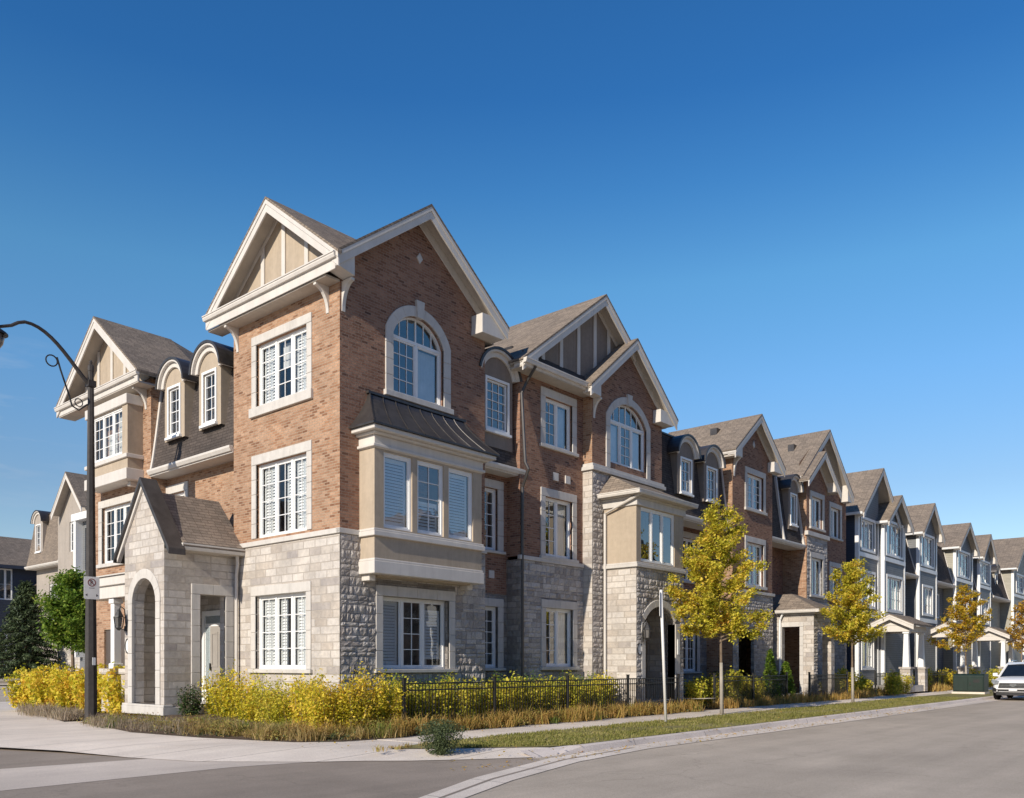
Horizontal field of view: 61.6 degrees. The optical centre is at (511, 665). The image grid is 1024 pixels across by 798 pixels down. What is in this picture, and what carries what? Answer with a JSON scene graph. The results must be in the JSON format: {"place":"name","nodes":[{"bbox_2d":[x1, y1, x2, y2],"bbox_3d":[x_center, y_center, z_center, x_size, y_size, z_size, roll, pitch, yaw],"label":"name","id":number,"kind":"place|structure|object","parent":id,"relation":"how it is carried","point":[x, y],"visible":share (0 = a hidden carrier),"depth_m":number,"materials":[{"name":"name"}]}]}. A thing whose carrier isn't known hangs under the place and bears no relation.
{"place":"outdoors","nodes":[
{"label":"outdoors","id":0,"kind":"place"},
{"bbox_2d":[0,749,539,797],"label":"side street","id":1,"kind":"structure","parent":0,"point":[376,779],"depth_m":12.37,"materials":[{"name":"asphalt"}]},
{"bbox_2d":[0,759,301,790],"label":"crossing","id":2,"kind":"object","parent":1,"relation":"on","point":[25,777],"visible":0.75,"depth_m":13.39,"materials":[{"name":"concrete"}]},
{"bbox_2d":[0,701,548,761],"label":"corner pavement","id":3,"kind":"structure","parent":0,"point":[28,732],"depth_m":16.41,"materials":[{"name":"concrete"}]},
{"bbox_2d":[0,320,96,723],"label":"street lamp","id":4,"kind":"object","parent":3,"relation":"on","point":[90,707],"visible":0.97,"depth_m":22.62,"materials":[{"name":"black metal"}]},
{"bbox_2d":[84,576,99,599],"bbox_3d":[-11.148,-2.025,22.669,0.348,0.590,0.413,0,0,41],"label":"traffic sign","id":5,"kind":"object","parent":4,"relation":"attached to","point":[91,587],"visible":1,"depth_m":22.55,"materials":[{"name":"metal"}]},
{"bbox_2d":[415,718,468,754],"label":"broom shrub","id":6,"kind":"object","parent":3,"relation":"on","point":[440,737],"visible":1,"depth_m":15.23,"materials":[{"name":"green plant"}]},
{"bbox_2d":[0,678,1023,797],"bbox_3d":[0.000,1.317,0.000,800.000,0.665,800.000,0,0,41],"label":"ground","id":7,"kind":"structure","parent":0,"point":[972,751],"depth_m":14.13,"materials":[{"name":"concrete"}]},
{"bbox_2d":[0,536,36,677],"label":"townhouse","id":8,"kind":"structure","parent":7,"relation":"on","point":[14,554],"depth_m":67.22,"materials":[{"name":"brown"}]},
{"bbox_2d":[0,568,11,599],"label":"window","id":9,"kind":"structure","parent":8,"relation":"in","point":[5,574],"depth_m":67.09,"materials":[{"name":"white paint"}]},
{"bbox_2d":[0,580,66,678],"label":"spruce tree","id":10,"kind":"object","parent":7,"relation":"on","point":[25,632],"visible":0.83,"depth_m":51.60,"materials":[{"name":"green plant"}]},
{"bbox_2d":[24,471,86,674],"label":"townhouse","id":11,"kind":"structure","parent":7,"relation":"on","point":[58,542],"depth_m":52.54,"materials":[{"name":"beige paint"}]},
{"bbox_2d":[31,565,85,673],"bbox_3d":[-19.499,-1.502,38.197,3.136,5.909,3.359,0,0,19],"label":"street tree","id":12,"kind":"object","parent":7,"relation":"on","point":[64,608],"visible":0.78,"depth_m":37.54,"materials":[{"name":"green plant"}]},
{"bbox_2d":[52,712,115,720],"bbox_3d":[-14.352,1.390,27.786,2.866,0.280,9.191,0,0,-43],"label":"planting bed","id":13,"kind":"object","parent":7,"relation":"on","point":[103,714],"visible":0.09,"depth_m":24.55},
{"bbox_2d":[0,663,39,708],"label":"hedge shrub","id":14,"kind":"object","parent":13,"relation":"on","point":[20,694],"visible":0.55,"depth_m":28.98,"materials":[{"name":"yellow plant"}]},
{"bbox_2d":[24,659,62,706],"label":"hedge shrub","id":15,"kind":"object","parent":13,"relation":"on","point":[33,684],"visible":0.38,"depth_m":27.80,"materials":[{"name":"yellow plant"}]},
{"bbox_2d":[10,700,83,720],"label":"mauve grass","id":16,"kind":"structure","parent":13,"relation":"on","point":[55,712],"depth_m":25.37,"materials":[{"name":"plant"}]},
{"bbox_2d":[48,662,84,708],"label":"hedge shrub","id":17,"kind":"object","parent":13,"relation":"on","point":[64,698],"visible":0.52,"depth_m":26.52,"materials":[{"name":"yellow plant"}]},
{"bbox_2d":[68,671,101,712],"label":"hedge shrub","id":18,"kind":"object","parent":13,"relation":"on","point":[82,697],"visible":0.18,"depth_m":25.35,"materials":[{"name":"yellow plant"}]},
{"bbox_2d":[100,664,138,714],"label":"hedge shrub","id":19,"kind":"object","parent":13,"relation":"on","point":[114,698],"visible":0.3,"depth_m":24.15,"materials":[{"name":"yellow plant"}]},
{"bbox_2d":[54,316,192,711],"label":"townhouse","id":20,"kind":"structure","parent":13,"relation":"on","point":[127,361],"depth_m":27.05,"materials":[{"name":"brick"}]},
{"bbox_2d":[94,408,121,462],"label":"window","id":21,"kind":"structure","parent":20,"relation":"in","point":[100,423],"depth_m":27.07,"materials":[{"name":"white paint"}]},
{"bbox_2d":[106,629,124,668],"bbox_3d":[-12.499,-0.050,27.453,2.000,2.200,0.050,0,0,41],"label":"front door","id":22,"kind":"structure","parent":20,"relation":"in","point":[108,632],"depth_m":27.86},
{"bbox_2d":[105,502,130,562],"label":"window","id":23,"kind":"structure","parent":20,"relation":"in","point":[115,517],"depth_m":28.14,"materials":[{"name":"white paint"}]},
{"bbox_2d":[108,689,951,741],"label":"planting bed","id":24,"kind":"object","parent":7,"relation":"on","point":[215,736],"visible":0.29,"depth_m":19.55,"materials":[{"name":"soil"}]},
{"bbox_2d":[81,712,249,734],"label":"mauve grass","id":25,"kind":"structure","parent":24,"relation":"on","point":[144,726],"depth_m":20.34,"materials":[{"name":"plant"}]},
{"bbox_2d":[175,684,204,716],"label":"boxwood","id":26,"kind":"object","parent":24,"relation":"on","point":[193,708],"visible":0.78,"depth_m":21.26,"materials":[{"name":"green plant"}]},
{"bbox_2d":[197,666,242,713],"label":"hedge shrub","id":27,"kind":"object","parent":24,"relation":"on","point":[205,686],"visible":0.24,"depth_m":21.54,"materials":[{"name":"yellow plant"}]},
{"bbox_2d":[205,659,247,717],"bbox_3d":[-6.989,0.726,21.251,1.023,1.763,1.187,0,0,6],"label":"hedge shrub","id":28,"kind":"object","parent":24,"relation":"on","point":[224,685],"visible":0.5,"depth_m":21.02,"materials":[{"name":"yellow plant"}]},
{"bbox_2d":[219,669,261,718],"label":"hedge shrub","id":29,"kind":"object","parent":24,"relation":"on","point":[231,708],"visible":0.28,"depth_m":20.87,"materials":[{"name":"yellow plant"}]},
{"bbox_2d":[232,678,270,721],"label":"hedge shrub","id":30,"kind":"object","parent":24,"relation":"on","point":[248,715],"visible":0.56,"depth_m":20.27,"materials":[{"name":"yellow plant"}]},
{"bbox_2d":[246,671,290,722],"bbox_3d":[-5.696,0.862,20.238,1.079,1.432,1.108,0,0,23],"label":"hedge shrub","id":31,"kind":"object","parent":24,"relation":"on","point":[277,684],"visible":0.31,"depth_m":20.08,"materials":[{"name":"yellow plant"}]},
{"bbox_2d":[256,681,297,724],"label":"hedge shrub","id":32,"kind":"object","parent":24,"relation":"on","point":[272,714],"visible":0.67,"depth_m":19.59,"materials":[{"name":"yellow plant"}]},
{"bbox_2d":[169,717,404,741],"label":"dry grass","id":33,"kind":"structure","parent":24,"relation":"on","point":[363,733],"depth_m":17.87,"materials":[{"name":"plant"}]},
{"bbox_2d":[272,675,322,723],"bbox_3d":[-4.807,0.892,19.528,1.227,1.361,1.077,0,0,41],"label":"hedge shrub","id":34,"kind":"object","parent":24,"relation":"on","point":[292,710],"visible":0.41,"depth_m":19.37,"materials":[{"name":"yellow plant"}]},
{"bbox_2d":[287,673,326,725],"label":"hedge shrub","id":35,"kind":"object","parent":24,"relation":"on","point":[303,716],"visible":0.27,"depth_m":18.81,"materials":[{"name":"yellow plant"}]},
{"bbox_2d":[113,196,525,715],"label":"townhouse","id":36,"kind":"structure","parent":24,"relation":"on","point":[333,462],"depth_m":21.89,"materials":[{"name":"brick"}]},
{"bbox_2d":[209,626,219,696],"bbox_3d":[-7.990,-0.010,23.403,0.880,2.120,0.110,0,0,41],"label":"front door","id":37,"kind":"structure","parent":36,"relation":"in","point":[214,665],"depth_m":23.54,"materials":[{"name":"wood"}]},
{"bbox_2d":[259,592,305,668],"bbox_3d":[-5.418,-0.840,21.959,2.180,1.880,0.955,0,0,41],"label":"window","id":38,"kind":"structure","parent":36,"relation":"in","point":[282,618],"depth_m":21.83,"materials":[{"name":"white paint"}]},
{"bbox_2d":[259,327,306,405],"bbox_3d":[-5.418,-7.460,21.959,2.180,1.620,0.955,0,0,41],"label":"window","id":39,"kind":"structure","parent":36,"relation":"in","point":[282,360],"depth_m":21.96,"materials":[{"name":"white paint"}]},
{"bbox_2d":[259,454,306,537],"bbox_3d":[-5.418,-4.220,21.959,2.180,1.900,0.955,0,0,41],"label":"window","id":40,"kind":"structure","parent":36,"relation":"in","point":[282,483],"depth_m":21.99,"materials":[{"name":"white paint"}]},
{"bbox_2d":[384,452,410,531],"bbox_3d":[-3.127,-4.150,20.975,0.955,1.800,0.910,0,0,41],"label":"window","id":41,"kind":"structure","parent":36,"relation":"in","point":[403,474],"depth_m":20.86,"materials":[{"name":"white paint"}]},
{"bbox_2d":[383,597,443,668],"bbox_3d":[-2.897,-0.795,22.236,0.955,1.790,2.280,0,0,41],"label":"window","id":42,"kind":"structure","parent":36,"relation":"in","point":[413,629],"depth_m":22.50,"materials":[{"name":"white paint"}]},
{"bbox_2d":[393,317,440,405],"bbox_3d":[-2.803,-7.795,22.268,0.955,2.090,1.750,0,0,41],"label":"window","id":43,"kind":"structure","parent":36,"relation":"in","point":[417,353],"depth_m":22.52,"materials":[{"name":"glass"}]},
{"bbox_2d":[417,460,442,536],"bbox_3d":[-2.421,-4.150,21.793,0.955,1.800,0.910,0,0,41],"label":"window","id":44,"kind":"structure","parent":36,"relation":"in","point":[434,506],"depth_m":21.78,"materials":[{"name":"white paint"}]},
{"bbox_2d":[449,468,471,540],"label":"window","id":45,"kind":"structure","parent":36,"relation":"in","point":[464,500],"depth_m":22.52,"materials":[{"name":"white paint"}]},
{"bbox_2d":[485,488,494,549],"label":"window","id":46,"kind":"structure","parent":36,"relation":"in","point":[489,493],"depth_m":25.06,"materials":[{"name":"white paint"}]},
{"bbox_2d":[485,606,494,667],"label":"window","id":47,"kind":"structure","parent":36,"relation":"in","point":[489,611],"depth_m":25.06,"materials":[{"name":"white paint"}]},
{"bbox_2d":[302,668,352,730],"bbox_3d":[-3.917,0.800,18.295,1.053,1.477,1.102,0,0,41],"label":"hedge shrub","id":48,"kind":"object","parent":24,"relation":"on","point":[321,710],"visible":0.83,"depth_m":18.15,"materials":[{"name":"yellow plant"}]},
{"bbox_2d":[283,713,422,739],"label":"russet grass","id":49,"kind":"structure","parent":24,"relation":"on","point":[399,726],"depth_m":18.24,"materials":[{"name":"plant"}]},
{"bbox_2d":[333,680,376,727],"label":"hedge shrub","id":50,"kind":"object","parent":24,"relation":"on","point":[351,714],"visible":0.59,"depth_m":18.36,"materials":[{"name":"yellow plant"}]},
{"bbox_2d":[345,661,392,726],"bbox_3d":[-3.154,0.715,18.951,1.102,1.624,1.053,0,0,-41],"label":"hedge shrub","id":51,"kind":"object","parent":24,"relation":"on","point":[367,696],"visible":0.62,"depth_m":18.87,"materials":[{"name":"yellow plant"}]},
{"bbox_2d":[77,700,698,739],"bbox_3d":[-1.110,1.333,22.373,18.946,0.427,7.392,0,0,-22],"label":"perennial border","id":52,"kind":"object","parent":24,"relation":"on","point":[275,734],"visible":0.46,"depth_m":19.80,"materials":[{"name":"plant"}]},
{"bbox_2d":[366,670,410,724],"bbox_3d":[-2.817,0.827,19.447,1.102,1.506,1.053,0,0,42],"label":"hedge shrub","id":53,"kind":"object","parent":24,"relation":"on","point":[396,708],"visible":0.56,"depth_m":19.24,"materials":[{"name":"yellow plant"}]},
{"bbox_2d":[90,708,690,741],"bbox_3d":[-0.817,1.430,22.500,18.522,0.317,7.343,0,0,-25],"label":"ground cover","id":54,"kind":"object","parent":24,"relation":"on","point":[333,735],"visible":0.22,"depth_m":18.50,"materials":[{"name":"brown plant"}]},
{"bbox_2d":[106,699,701,737],"bbox_3d":[-0.900,1.286,22.453,18.448,0.489,7.284,0,0,-23],"label":"green sedge","id":55,"kind":"object","parent":24,"relation":"on","point":[554,720],"visible":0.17,"depth_m":18.96,"materials":[{"name":"plant"}]},
{"bbox_2d":[394,675,439,722],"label":"hedge shrub","id":56,"kind":"object","parent":24,"relation":"on","point":[410,702],"visible":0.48,"depth_m":20.27,"materials":[{"name":"yellow plant"}]},
{"bbox_2d":[413,675,458,717],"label":"hedge shrub","id":57,"kind":"object","parent":24,"relation":"on","point":[440,701],"visible":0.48,"depth_m":20.87,"materials":[{"name":"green plant"}]},
{"bbox_2d":[440,670,482,718],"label":"hedge shrub","id":58,"kind":"object","parent":24,"relation":"on","point":[459,695],"visible":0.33,"depth_m":21.26,"materials":[{"name":"yellow plant"}]},
{"bbox_2d":[458,679,499,718],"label":"hedge shrub","id":59,"kind":"object","parent":24,"relation":"on","point":[482,702],"visible":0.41,"depth_m":21.80,"materials":[{"name":"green plant"}]},
{"bbox_2d":[483,674,520,715],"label":"hedge shrub","id":60,"kind":"object","parent":24,"relation":"on","point":[500,699],"visible":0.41,"depth_m":22.26,"materials":[{"name":"green plant"}]},
{"bbox_2d":[496,671,534,714],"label":"hedge shrub","id":61,"kind":"object","parent":24,"relation":"on","point":[507,679],"visible":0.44,"depth_m":22.91,"materials":[{"name":"green plant"}]},
{"bbox_2d":[401,674,679,722],"bbox_3d":[1.540,0.892,23.822,0.090,1.215,12.210,0,0,41],"label":"iron fence","id":62,"kind":"object","parent":24,"relation":"on","point":[567,680],"visible":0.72,"depth_m":22.84,"materials":[{"name":"black metal"}]},
{"bbox_2d":[390,696,704,734],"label":"russet grass","id":63,"kind":"structure","parent":24,"relation":"on","point":[584,712],"depth_m":23.11,"materials":[{"name":"plant"}]},
{"bbox_2d":[546,670,584,710],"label":"hedge shrub","id":64,"kind":"object","parent":24,"relation":"on","point":[572,694],"visible":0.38,"depth_m":24.55,"materials":[{"name":"green plant"}]},
{"bbox_2d":[485,294,698,706],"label":"townhouse","id":65,"kind":"structure","parent":24,"relation":"on","point":[596,514],"depth_m":27.02,"materials":[{"name":"red brick"}]},
{"bbox_2d":[546,398,569,450],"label":"window","id":66,"kind":"structure","parent":65,"relation":"in","point":[557,414],"depth_m":26.83,"materials":[{"name":"white paint"}]},
{"bbox_2d":[546,497,569,558],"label":"window","id":67,"kind":"structure","parent":65,"relation":"in","point":[557,511],"depth_m":26.84,"materials":[{"name":"glass"}]},
{"bbox_2d":[546,608,569,666],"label":"window","id":68,"kind":"structure","parent":65,"relation":"in","point":[557,620],"depth_m":26.82,"materials":[{"name":"glass"}]},
{"bbox_2d":[610,405,643,471],"bbox_3d":[3.444,-7.600,28.970,0.955,2.060,2.200,0,0,41],"label":"window","id":69,"kind":"structure","parent":65,"relation":"in","point":[627,433],"depth_m":29.29,"materials":[{"name":"glass"}]},
{"bbox_2d":[641,507,673,566],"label":"window","id":70,"kind":"structure","parent":65,"relation":"in","point":[657,528],"depth_m":28.59,"materials":[{"name":"white paint"}]},
{"bbox_2d":[576,673,610,710],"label":"hedge shrub","id":71,"kind":"object","parent":24,"relation":"on","point":[598,696],"visible":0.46,"depth_m":25.48,"materials":[{"name":"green plant"}]},
{"bbox_2d":[683,676,707,706],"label":"garden shrub","id":72,"kind":"object","parent":24,"relation":"on","point":[694,691],"visible":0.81,"depth_m":29.79,"materials":[{"name":"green plant"}]},
{"bbox_2d":[662,414,785,695],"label":"townhouse","id":73,"kind":"structure","parent":24,"relation":"on","point":[737,463],"depth_m":34.82,"materials":[{"name":"red brick"}]},
{"bbox_2d":[683,626,694,670],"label":"window","id":74,"kind":"structure","parent":73,"relation":"in","point":[689,646],"depth_m":34.45,"materials":[{"name":"white paint"}]},
{"bbox_2d":[747,474,760,510],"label":"window","id":75,"kind":"structure","parent":73,"relation":"in","point":[754,483],"depth_m":36.46,"materials":[{"name":"glass"}]},
{"bbox_2d":[748,543,760,586],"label":"window","id":76,"kind":"structure","parent":73,"relation":"in","point":[755,578],"depth_m":36.46,"materials":[{"name":"glass"}]},
{"bbox_2d":[710,666,747,702],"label":"hedge shrub","id":77,"kind":"object","parent":24,"relation":"on","point":[731,670],"visible":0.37,"depth_m":32.00,"materials":[{"name":"green plant"}]},
{"bbox_2d":[713,672,787,707],"bbox_3d":[9.159,0.892,32.649,0.090,1.215,6.290,0,0,41],"label":"iron fence","id":78,"kind":"object","parent":24,"relation":"on","point":[715,688],"visible":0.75,"depth_m":32.46,"materials":[{"name":"black metal"}]},
{"bbox_2d":[762,648,781,698],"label":"cedar shrub","id":79,"kind":"object","parent":24,"relation":"on","point":[770,658],"visible":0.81,"depth_m":34.40,"materials":[{"name":"green plant"}]},
{"bbox_2d":[779,661,796,696],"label":"cedar shrub","id":80,"kind":"object","parent":24,"relation":"on","point":[785,667],"visible":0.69,"depth_m":35.53,"materials":[{"name":"green plant"}]},
{"bbox_2d":[705,688,874,708],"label":"russet grass","id":81,"kind":"structure","parent":24,"relation":"on","point":[788,699],"depth_m":34.26,"materials":[{"name":"plant"}]},
{"bbox_2d":[732,429,853,697],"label":"townhouse","id":82,"kind":"structure","parent":24,"relation":"on","point":[812,494],"depth_m":40.29,"materials":[{"name":"red brick"}]},
{"bbox_2d":[806,558,819,596],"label":"window","id":83,"kind":"structure","parent":82,"relation":"in","point":[815,562],"depth_m":41.42,"materials":[{"name":"glass"}]},
{"bbox_2d":[808,671,848,697],"bbox_3d":[13.825,0.892,37.473,0.090,1.215,4.490,0,0,41],"label":"iron fence","id":84,"kind":"object","parent":24,"relation":"on","point":[815,684],"visible":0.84,"depth_m":37.43,"materials":[{"name":"black metal"}]},
{"bbox_2d":[846,468,933,691],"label":"townhouse","id":85,"kind":"structure","parent":24,"relation":"on","point":[879,524],"depth_m":48.30,"materials":[{"name":"blue"}]},
{"bbox_2d":[862,519,872,550],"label":"window","id":86,"kind":"structure","parent":85,"relation":"in","point":[867,527],"depth_m":47.91,"materials":[{"name":"white paint"}]},
{"bbox_2d":[887,524,900,556],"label":"window","id":87,"kind":"structure","parent":85,"relation":"in","point":[893,536],"depth_m":51.15,"materials":[{"name":"glass"}]},
{"bbox_2d":[888,577,900,611],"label":"window","id":88,"kind":"structure","parent":85,"relation":"in","point":[894,585],"depth_m":50.90,"materials":[{"name":"glass"}]},
{"bbox_2d":[882,669,903,694],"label":"hedge shrub","id":89,"kind":"object","parent":24,"relation":"on","point":[892,686],"visible":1,"depth_m":42.97,"materials":[{"name":"green plant"}]},
{"bbox_2d":[874,670,957,693],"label":"iron fence","id":90,"kind":"object","parent":24,"relation":"on","point":[883,682],"visible":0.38,"depth_m":44.62,"materials":[{"name":"black metal"}]},
{"bbox_2d":[861,682,992,695],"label":"russet grass","id":91,"kind":"structure","parent":24,"relation":"on","point":[934,687],"depth_m":49.64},
{"bbox_2d":[905,503,985,674],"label":"townhouse","id":92,"kind":"structure","parent":24,"relation":"on","point":[924,597],"depth_m":55.18,"materials":[{"name":"grey"}]},
{"bbox_2d":[922,536,932,566],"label":"window","id":93,"kind":"structure","parent":92,"relation":"in","point":[927,543],"depth_m":55.96,"materials":[{"name":"glass"}]},
{"bbox_2d":[937,523,1013,675],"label":"townhouse","id":94,"kind":"structure","parent":24,"relation":"on","point":[971,556],"depth_m":62.91,"materials":[{"name":"grey"}]},
{"bbox_2d":[991,537,1023,671],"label":"townhouse","id":95,"kind":"structure","parent":24,"relation":"on","point":[1007,582],"depth_m":73.97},
{"bbox_2d":[401,690,992,747],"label":"verge","id":96,"kind":"structure","parent":7,"relation":"on","point":[835,710],"depth_m":21.86,"materials":[{"name":"plant"}]},
{"bbox_2d":[659,590,666,721],"bbox_3d":[4.020,-0.215,22.822,0.209,3.574,0.280,0,0,11],"label":"sign post","id":97,"kind":"object","parent":96,"relation":"on","point":[663,647],"visible":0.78,"depth_m":22.82,"materials":[{"name":"metal"}]},
{"bbox_2d":[952,674,989,693],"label":"utility box","id":98,"kind":"object","parent":96,"relation":"on","point":[970,683],"visible":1,"depth_m":45.87,"materials":[{"name":"metal"}]},
{"bbox_2d":[954,677,982,690],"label":"door","id":99,"kind":"structure","parent":98,"relation":"in","point":[960,683],"depth_m":45.86,"materials":[{"name":"green metal"}]},
{"bbox_2d":[419,696,1023,797],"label":"gutter strip","id":100,"kind":"object","parent":7,"relation":"on","point":[481,787],"visible":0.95,"depth_m":15.44,"materials":[{"name":"concrete"}]},
{"bbox_2d":[301,701,924,769],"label":"fallen leaves","id":101,"kind":"object","parent":100,"relation":"on","point":[659,743],"visible":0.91,"depth_m":19.12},
{"bbox_2d":[521,695,1006,757],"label":"kerb","id":102,"kind":"structure","parent":7,"relation":"on","point":[559,750],"depth_m":20.01,"materials":[{"name":"concrete"}]},
{"bbox_2d":[991,660,1023,699],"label":"parked car","id":103,"kind":"object","parent":7,"relation":"on","point":[1008,682],"visible":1,"depth_m":40.23,"materials":[{"name":"white metal"}]},
{"bbox_2d":[0,0,1023,539],"label":"sky","id":104,"kind":"structure","parent":0,"point":[806,216],"materials":[{"name":"blue"}]},
{"bbox_2d":[371,687,992,742],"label":"pavement","id":105,"kind":"structure","parent":0,"point":[473,733],"depth_m":24.46,"materials":[{"name":"concrete"}]},
{"bbox_2d":[664,495,773,713],"bbox_3d":[6.510,-1.869,27.004,3.157,6.841,2.993,0,0,41],"label":"street tree","id":106,"kind":"object","parent":105,"relation":"on","point":[712,607],"visible":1,"depth_m":26.88,"materials":[{"name":"yellow plant"}]},
{"bbox_2d":[819,557,887,701],"bbox_3d":[14.173,-1.473,35.769,2.693,6.048,3.250,0,0,41],"label":"street tree","id":107,"kind":"object","parent":105,"relation":"on","point":[857,626],"visible":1,"depth_m":35.55,"materials":[{"name":"yellow plant"}]},
{"bbox_2d":[926,583,992,673],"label":"street tree","id":108,"kind":"object","parent":105,"relation":"on","point":[963,611],"visible":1,"depth_m":49.70,"materials":[{"name":"yellow plant"}]},
{"bbox_2d":[1005,600,1023,661],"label":"street tree","id":109,"kind":"object","parent":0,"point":[1017,636],"visible":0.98,"depth_m":62.51,"materials":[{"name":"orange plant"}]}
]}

